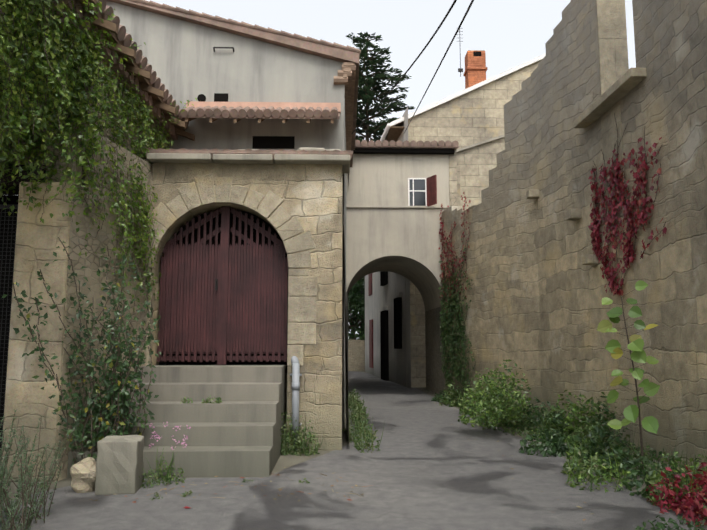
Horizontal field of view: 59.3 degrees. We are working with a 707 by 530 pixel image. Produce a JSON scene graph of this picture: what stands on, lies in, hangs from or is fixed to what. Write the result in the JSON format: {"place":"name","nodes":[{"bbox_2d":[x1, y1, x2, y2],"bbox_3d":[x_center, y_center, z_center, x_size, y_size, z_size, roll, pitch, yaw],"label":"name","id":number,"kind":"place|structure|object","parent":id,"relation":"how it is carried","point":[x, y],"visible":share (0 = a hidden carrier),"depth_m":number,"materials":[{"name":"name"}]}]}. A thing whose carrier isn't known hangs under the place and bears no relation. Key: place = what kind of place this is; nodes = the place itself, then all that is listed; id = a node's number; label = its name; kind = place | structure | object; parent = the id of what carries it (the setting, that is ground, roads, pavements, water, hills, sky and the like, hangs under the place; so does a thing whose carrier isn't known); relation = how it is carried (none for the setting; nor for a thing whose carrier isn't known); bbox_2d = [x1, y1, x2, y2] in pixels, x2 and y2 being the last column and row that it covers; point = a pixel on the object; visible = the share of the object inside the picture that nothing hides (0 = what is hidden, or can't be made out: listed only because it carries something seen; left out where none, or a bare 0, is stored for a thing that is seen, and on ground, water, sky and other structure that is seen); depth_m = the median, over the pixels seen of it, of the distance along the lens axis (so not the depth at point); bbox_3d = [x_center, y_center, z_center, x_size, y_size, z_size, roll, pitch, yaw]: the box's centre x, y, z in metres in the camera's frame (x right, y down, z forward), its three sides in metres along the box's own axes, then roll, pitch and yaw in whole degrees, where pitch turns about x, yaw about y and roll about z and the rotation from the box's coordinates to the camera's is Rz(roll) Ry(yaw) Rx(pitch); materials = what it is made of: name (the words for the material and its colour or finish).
{"place":"outdoors","nodes":[
{"label":"outdoors","id":0,"kind":"place"},
{"bbox_2d":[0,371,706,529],"bbox_3d":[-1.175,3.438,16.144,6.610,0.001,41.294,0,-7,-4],"label":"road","id":1,"kind":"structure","parent":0,"point":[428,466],"depth_m":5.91,"materials":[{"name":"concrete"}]},
{"bbox_2d":[0,409,78,529],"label":"rosemary bush","id":2,"kind":"object","parent":1,"relation":"on","point":[19,486],"visible":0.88,"depth_m":4.81,"materials":[{"name":"green plant"}]},
{"bbox_2d":[95,435,143,494],"bbox_3d":[-2.294,1.956,6.120,0.384,0.507,0.394,1,-7,-8],"label":"stone block","id":3,"kind":"object","parent":1,"relation":"on","point":[119,465],"depth_m":5.94,"materials":[{"name":"grey stone"}]},
{"bbox_2d":[90,402,592,520],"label":"fallen leaves","id":4,"kind":"object","parent":1,"relation":"on","point":[300,491],"visible":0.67,"depth_m":6.06,"materials":[{"name":"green plant"}]},
{"bbox_2d":[0,371,706,526],"bbox_3d":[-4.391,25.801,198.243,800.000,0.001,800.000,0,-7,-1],"label":"ground","id":5,"kind":"structure","parent":0,"point":[286,461],"depth_m":7.42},
{"bbox_2d":[0,195,18,450],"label":"dark opening","id":6,"kind":"object","parent":5,"relation":"on","point":[14,198],"depth_m":7.38,"materials":[{"name":"black"}]},
{"bbox_2d":[0,182,71,481],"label":"pier","id":7,"kind":"structure","parent":5,"relation":"on","point":[38,242],"depth_m":6.63,"materials":[{"name":"stone"}]},
{"bbox_2d":[0,164,84,194],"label":"lintel beam","id":8,"kind":"structure","parent":7,"relation":"on","point":[15,181],"depth_m":7.00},
{"bbox_2d":[2,237,160,479],"bbox_3d":[-2.878,0.993,6.602,1.440,2.540,1.760,0,-7,-1],"label":"rose bush","id":9,"kind":"object","parent":5,"relation":"on","point":[78,431],"depth_m":6.69,"materials":[{"name":"green plant"}]},
{"bbox_2d":[70,457,95,492],"bbox_3d":[-2.597,2.074,6.068,0.288,0.385,0.283,0,-7,-1],"label":"boulder","id":10,"kind":"object","parent":5,"relation":"on","point":[83,473],"visible":0.77,"depth_m":5.97,"materials":[{"name":"stone"}]},
{"bbox_2d":[0,1,167,481],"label":"building walls","id":11,"kind":"structure","parent":5,"relation":"on","point":[92,262],"depth_m":7.28,"materials":[{"name":"stone"}]},
{"bbox_2d":[0,204,17,449],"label":"gate","id":12,"kind":"structure","parent":11,"relation":"attached to","point":[2,206],"depth_m":7.02,"materials":[{"name":"metal"}]},
{"bbox_2d":[28,0,184,130],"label":"roof deck","id":13,"kind":"structure","parent":11,"relation":"on","point":[133,63],"depth_m":7.98,"materials":[{"name":"brown wood"}]},
{"bbox_2d":[43,0,188,139],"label":"roof tiles","id":14,"kind":"object","parent":13,"relation":"on","point":[123,36],"visible":0.21,"depth_m":8.09,"materials":[{"name":"brown tile"}]},
{"bbox_2d":[0,0,196,314],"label":"roof vine","id":15,"kind":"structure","parent":14,"relation":"on","point":[12,134],"depth_m":6.79,"materials":[{"name":"green plant"}]},
{"bbox_2d":[83,0,194,140],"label":"roof rafters","id":16,"kind":"object","parent":14,"relation":"attached to","point":[112,27],"visible":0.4,"depth_m":8.11,"materials":[{"name":"brown wood"}]},
{"bbox_2d":[67,365,286,477],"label":"steps","id":17,"kind":"structure","parent":5,"relation":"on","point":[236,431],"depth_m":7.39,"materials":[{"name":"concrete"}]},
{"bbox_2d":[149,421,190,447],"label":"pink flowers","id":18,"kind":"object","parent":17,"relation":"on","point":[158,437],"visible":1,"depth_m":6.84,"materials":[{"name":"pink plant"}]},
{"bbox_2d":[37,386,384,499],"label":"weeds","id":19,"kind":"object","parent":5,"relation":"on","point":[355,406],"depth_m":8.08,"materials":[{"name":"green plant"}]},
{"bbox_2d":[106,1,345,429],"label":"building walls","id":20,"kind":"structure","parent":5,"relation":"on","point":[185,61],"depth_m":10.90,"materials":[{"name":"grey paint"}]},
{"bbox_2d":[107,0,360,149],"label":"building roof","id":21,"kind":"structure","parent":20,"relation":"on","point":[326,49],"depth_m":10.88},
{"bbox_2d":[197,93,294,148],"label":"wall openings","id":22,"kind":"object","parent":20,"relation":"attached to","point":[277,142],"depth_m":10.75,"materials":[{"name":"black"}]},
{"bbox_2d":[213,47,294,148],"bbox_3d":[-1.742,-2.919,10.834,1.441,1.813,0.101,0,-7,-1],"label":"wall vent frame","id":23,"kind":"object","parent":20,"relation":"attached to","point":[227,48],"depth_m":10.88,"materials":[{"name":"metal"}]},
{"bbox_2d":[185,118,333,122],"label":"rafter ends","id":24,"kind":"object","parent":20,"relation":"attached to","point":[236,120],"visible":0.5,"depth_m":10.20,"materials":[{"name":"brown wood"}]},
{"bbox_2d":[179,106,339,118],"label":"roof tiles","id":25,"kind":"object","parent":20,"relation":"attached to","point":[271,112],"visible":0.85,"depth_m":10.16,"materials":[{"name":"brown ceramic"}]},
{"bbox_2d":[186,101,340,113],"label":"canopy roof","id":26,"kind":"structure","parent":20,"relation":"attached to","point":[291,105],"depth_m":10.76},
{"bbox_2d":[334,62,355,150],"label":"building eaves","id":27,"kind":"object","parent":20,"relation":"attached to","point":[346,74],"visible":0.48,"depth_m":11.52,"materials":[{"name":"beige stone"}]},
{"bbox_2d":[352,0,456,133],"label":"cable","id":28,"kind":"object","parent":20,"relation":"attached to","point":[443,20],"visible":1,"depth_m":8.42,"materials":[{"name":"black rubber"}]},
{"bbox_2d":[147,163,348,450],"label":"stone wall","id":29,"kind":"structure","parent":5,"relation":"on","point":[310,195],"depth_m":8.68,"materials":[{"name":"beige stone"}]},
{"bbox_2d":[157,206,287,364],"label":"wooden gate","id":30,"kind":"structure","parent":29,"relation":"attached to","point":[259,287],"depth_m":8.78,"materials":[{"name":"paint"}]},
{"bbox_2d":[215,279,217,289],"bbox_3d":[-1.934,0.272,8.746,0.035,0.160,0.063,0,-7,-1],"label":"gate lock","id":31,"kind":"object","parent":30,"relation":"attached to","point":[216,284],"visible":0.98,"depth_m":8.75,"materials":[{"name":"metal"}]},
{"bbox_2d":[166,209,288,364],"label":"gate rails","id":32,"kind":"object","parent":29,"relation":"in","point":[240,362],"depth_m":9.12,"materials":[{"name":"brown wood"}]},
{"bbox_2d":[145,174,316,365],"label":"gate voussoirs","id":33,"kind":"object","parent":29,"relation":"attached to","point":[301,309],"visible":0.73,"depth_m":8.64,"materials":[{"name":"beige stone"}]},
{"bbox_2d":[147,153,349,173],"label":"stone cornice","id":34,"kind":"structure","parent":29,"relation":"on","point":[152,158],"depth_m":8.61,"materials":[{"name":"beige stone"}]},
{"bbox_2d":[140,148,352,182],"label":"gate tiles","id":35,"kind":"object","parent":34,"relation":"on","point":[251,151],"visible":0.27,"depth_m":8.68,"materials":[{"name":"beige stone"}]},
{"bbox_2d":[252,147,340,150],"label":"loose stones","id":36,"kind":"object","parent":35,"relation":"on","point":[307,148],"visible":0.06,"depth_m":9.02,"materials":[{"name":"grey stone"}]},
{"bbox_2d":[289,356,301,449],"bbox_3d":[-0.802,1.829,8.373,0.160,1.309,0.244,5,-9,-35],"label":"drain pipe","id":37,"kind":"object","parent":29,"relation":"attached to","point":[295,385],"visible":0.75,"depth_m":8.28,"materials":[{"name":"grey metal"}]},
{"bbox_2d":[346,295,347,372],"bbox_3d":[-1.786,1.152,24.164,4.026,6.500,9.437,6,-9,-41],"label":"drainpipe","id":38,"kind":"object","parent":5,"relation":"on","point":[347,327],"depth_m":19.55,"materials":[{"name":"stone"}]},
{"bbox_2d":[348,340,364,370],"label":"end wall","id":39,"kind":"structure","parent":5,"relation":"on","point":[356,355],"depth_m":30.40,"materials":[{"name":"stone"}]},
{"bbox_2d":[348,287,364,339],"bbox_3d":[-0.027,3.342,33.140,3.938,4.397,3.820,0,-7,-1],"label":"tree","id":40,"kind":"object","parent":5,"relation":"on","point":[361,307],"depth_m":32.28,"materials":[{"name":"green plant"}]},
{"bbox_2d":[351,279,364,339],"bbox_3d":[0.602,2.393,34.845,4.352,6.669,4.444,0,-7,-1],"label":"tree","id":41,"kind":"object","parent":5,"relation":"on","point":[360,285],"depth_m":34.80,"materials":[{"name":"green plant"}]},
{"bbox_2d":[365,107,410,388],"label":"house wall","id":42,"kind":"structure","parent":5,"relation":"on","point":[378,299],"depth_m":22.51,"materials":[{"name":"grey paint"}]},
{"bbox_2d":[368,273,372,367],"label":"window shutters","id":43,"kind":"object","parent":42,"relation":"attached to","point":[370,326],"visible":0.55,"depth_m":27.49,"materials":[{"name":"red wood"}]},
{"bbox_2d":[380,271,401,380],"bbox_3d":[1.399,1.596,22.446,0.300,5.200,3.643,1,-7,-6],"label":"window and door openings","id":44,"kind":"object","parent":42,"relation":"in","point":[384,340],"visible":0.5,"depth_m":23.07,"materials":[{"name":"black"}]},
{"bbox_2d":[381,293,402,310],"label":"house lintels","id":45,"kind":"object","parent":42,"relation":"attached to","point":[395,296],"visible":0.43,"depth_m":21.46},
{"bbox_2d":[346,154,449,394],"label":"arch building","id":46,"kind":"structure","parent":5,"relation":"on","point":[405,242],"depth_m":16.03,"materials":[{"name":"beige paint"}]},
{"bbox_2d":[346,205,449,207],"bbox_3d":[1.132,-1.495,15.969,2.940,0.050,0.060,0,-7,-1],"label":"wall ledge","id":47,"kind":"object","parent":46,"relation":"attached to","point":[358,206],"visible":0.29,"depth_m":15.93,"materials":[{"name":"grey concrete"}]},
{"bbox_2d":[351,148,453,153],"bbox_3d":[1.134,-2.942,16.086,2.940,0.100,0.160,0,-7,-1],"label":"roof eave","id":48,"kind":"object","parent":46,"relation":"attached to","point":[395,151],"depth_m":16.02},
{"bbox_2d":[355,140,458,148],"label":"roof tiles","id":49,"kind":"object","parent":46,"relation":"on","point":[420,144],"visible":0.4,"depth_m":15.94,"materials":[{"name":"brown tile"}]},
{"bbox_2d":[408,178,426,205],"bbox_3d":[1.650,-1.862,16.042,0.480,0.781,0.032,0,-7,-1],"label":"arch window frame","id":50,"kind":"object","parent":46,"relation":"in","point":[409,190],"visible":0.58,"depth_m":16.03,"materials":[{"name":"white wood"}]},
{"bbox_2d":[409,179,425,205],"bbox_3d":[1.647,-1.849,16.145,0.410,0.711,0.220,0,-7,-1],"label":"window pane","id":51,"kind":"structure","parent":50,"relation":"in","point":[419,196],"depth_m":16.04,"materials":[{"name":"grey glass"}]},
{"bbox_2d":[426,175,436,205],"bbox_3d":[1.994,-1.894,15.866,0.030,0.751,0.400,4,-8,-29],"label":"window shutter","id":52,"kind":"object","parent":46,"relation":"attached to","point":[431,186],"visible":0.86,"depth_m":15.84,"materials":[{"name":"red wood"}]},
{"bbox_2d":[457,138,504,207],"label":"annex wall","id":53,"kind":"structure","parent":5,"relation":"on","point":[476,164],"depth_m":18.12,"materials":[{"name":"beige stone"}]},
{"bbox_2d":[456,135,503,151],"bbox_3d":[4.298,-3.720,18.436,3.950,1.381,0.530,0,-7,-1],"label":"annex coping","id":54,"kind":"object","parent":53,"relation":"on","point":[479,143],"visible":0.14,"depth_m":18.14,"materials":[{"name":"beige stone"}]},
{"bbox_2d":[431,359,706,529],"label":"verge weeds","id":55,"kind":"object","parent":5,"relation":"on","point":[493,404],"visible":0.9,"depth_m":8.18,"materials":[{"name":"green plant"}]},
{"bbox_2d":[442,0,706,473],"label":"ruined wall","id":56,"kind":"structure","parent":5,"relation":"on","point":[537,311],"depth_m":9.59,"materials":[{"name":"beige stone"}]},
{"bbox_2d":[438,193,455,353],"bbox_3d":[2.458,0.179,15.751,0.624,4.118,0.112,0,-7,-1],"label":"climbing vine","id":57,"kind":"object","parent":56,"relation":"attached to","point":[439,287],"depth_m":15.76,"materials":[{"name":"red plant"}]},
{"bbox_2d":[439,192,475,393],"bbox_3d":[2.422,0.681,14.797,0.115,4.716,2.107,2,-7,-13],"label":"climbing vine","id":58,"kind":"object","parent":56,"relation":"attached to","point":[453,306],"depth_m":14.83,"materials":[{"name":"green plant"}]},
{"bbox_2d":[526,0,646,264],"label":"stone trim","id":59,"kind":"structure","parent":56,"relation":"attached to","point":[619,79],"depth_m":9.29,"materials":[{"name":"beige stone"}]},
{"bbox_2d":[588,113,666,295],"bbox_3d":[3.644,-0.879,8.428,0.132,2.596,2.223,0,-7,-1],"label":"wall creeper","id":60,"kind":"object","parent":56,"relation":"attached to","point":[595,237],"depth_m":8.51,"materials":[{"name":"red plant"}]},
{"bbox_2d":[597,280,659,469],"bbox_3d":[3.086,1.235,6.887,0.665,2.126,0.658,0,-7,-1],"label":"sapling","id":61,"kind":"object","parent":5,"relation":"on","point":[631,412],"depth_m":6.90,"materials":[{"name":"green plant"}]},
{"bbox_2d":[645,462,706,526],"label":"red plants","id":62,"kind":"object","parent":5,"relation":"on","point":[686,507],"visible":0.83,"depth_m":5.24,"materials":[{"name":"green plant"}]},
{"bbox_3d":[-1.549,2.166,33.730,4.130,6.835,4.103,0,-7,-1],"label":"tree","id":63,"kind":"object","parent":5,"relation":"on","visible":0},
{"bbox_2d":[348,276,364,339],"bbox_3d":[-0.981,2.172,33.176,4.431,4.545,2.757,0,-7,-1],"label":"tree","id":64,"kind":"object","parent":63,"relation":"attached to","point":[360,331],"visible":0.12,"depth_m":32.41,"materials":[{"name":"green plant"}]},
{"bbox_2d":[347,32,414,143],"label":"cedar","id":65,"kind":"object","parent":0,"point":[361,114],"depth_m":42.12,"materials":[{"name":"green plant"}]},
{"bbox_2d":[380,123,390,141],"bbox_3d":[0.857,-4.233,23.600,0.133,0.170,6.171,1,-7,-6],"label":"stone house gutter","id":66,"kind":"object","parent":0,"point":[386,130],"visible":0.31,"depth_m":21.10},
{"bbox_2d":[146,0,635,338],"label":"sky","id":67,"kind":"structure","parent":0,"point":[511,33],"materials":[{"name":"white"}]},
{"bbox_2d":[387,126,403,141],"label":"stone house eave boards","id":68,"kind":"object","parent":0,"point":[394,133],"visible":0.14,"depth_m":21.17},
{"bbox_2d":[404,0,473,132],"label":"cable","id":69,"kind":"object","parent":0,"point":[470,5],"visible":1,"depth_m":8.62,"materials":[{"name":"black rubber"}]},
{"bbox_2d":[449,149,460,205],"bbox_3d":[2.650,0.206,16.130,0.352,6.420,0.675,0,-7,-1],"label":"pilaster","id":70,"kind":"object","parent":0,"point":[454,178],"depth_m":16.11,"materials":[{"name":"beige stone"}]},
{"bbox_2d":[405,60,540,386],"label":"stone wall","id":71,"kind":"structure","parent":0,"point":[475,116],"depth_m":20.77,"materials":[{"name":"beige stone"}]},
{"bbox_3d":[4.189,-5.550,27.905,8.750,3.593,14.080,0,-7,-1],"label":"stone house","id":72,"kind":"object","parent":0,"visible":0},
{"bbox_2d":[458,29,462,76],"bbox_3d":[3.981,-7.981,23.200,0.240,1.982,0.060,0,-7,-1],"label":"antenna","id":73,"kind":"object","parent":72,"relation":"on","point":[460,69],"visible":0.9,"depth_m":23.11,"materials":[{"name":"metal"}]},
{"bbox_2d":[390,53,545,125],"bbox_3d":[4.974,-6.389,20.951,7.500,3.643,0.080,0,-7,-1],"label":"roof edge","id":74,"kind":"object","parent":72,"relation":"attached to","point":[472,88],"visible":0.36,"depth_m":20.83,"materials":[{"name":"white paint"}]},
{"bbox_2d":[463,51,487,88],"bbox_3d":[4.531,-6.788,23.066,0.760,2.182,0.650,0,-7,-1],"label":"chimney","id":75,"kind":"object","parent":72,"relation":"on","point":[476,68],"visible":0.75,"depth_m":22.86,"materials":[{"name":"brick"}]},
{"bbox_2d":[473,51,480,55],"bbox_3d":[4.566,-7.780,22.957,0.300,0.180,0.100,0,-7,-1],"label":"chimney flue","id":76,"kind":"object","parent":75,"relation":"attached to","point":[476,53],"visible":0.64,"depth_m":22.91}
]}

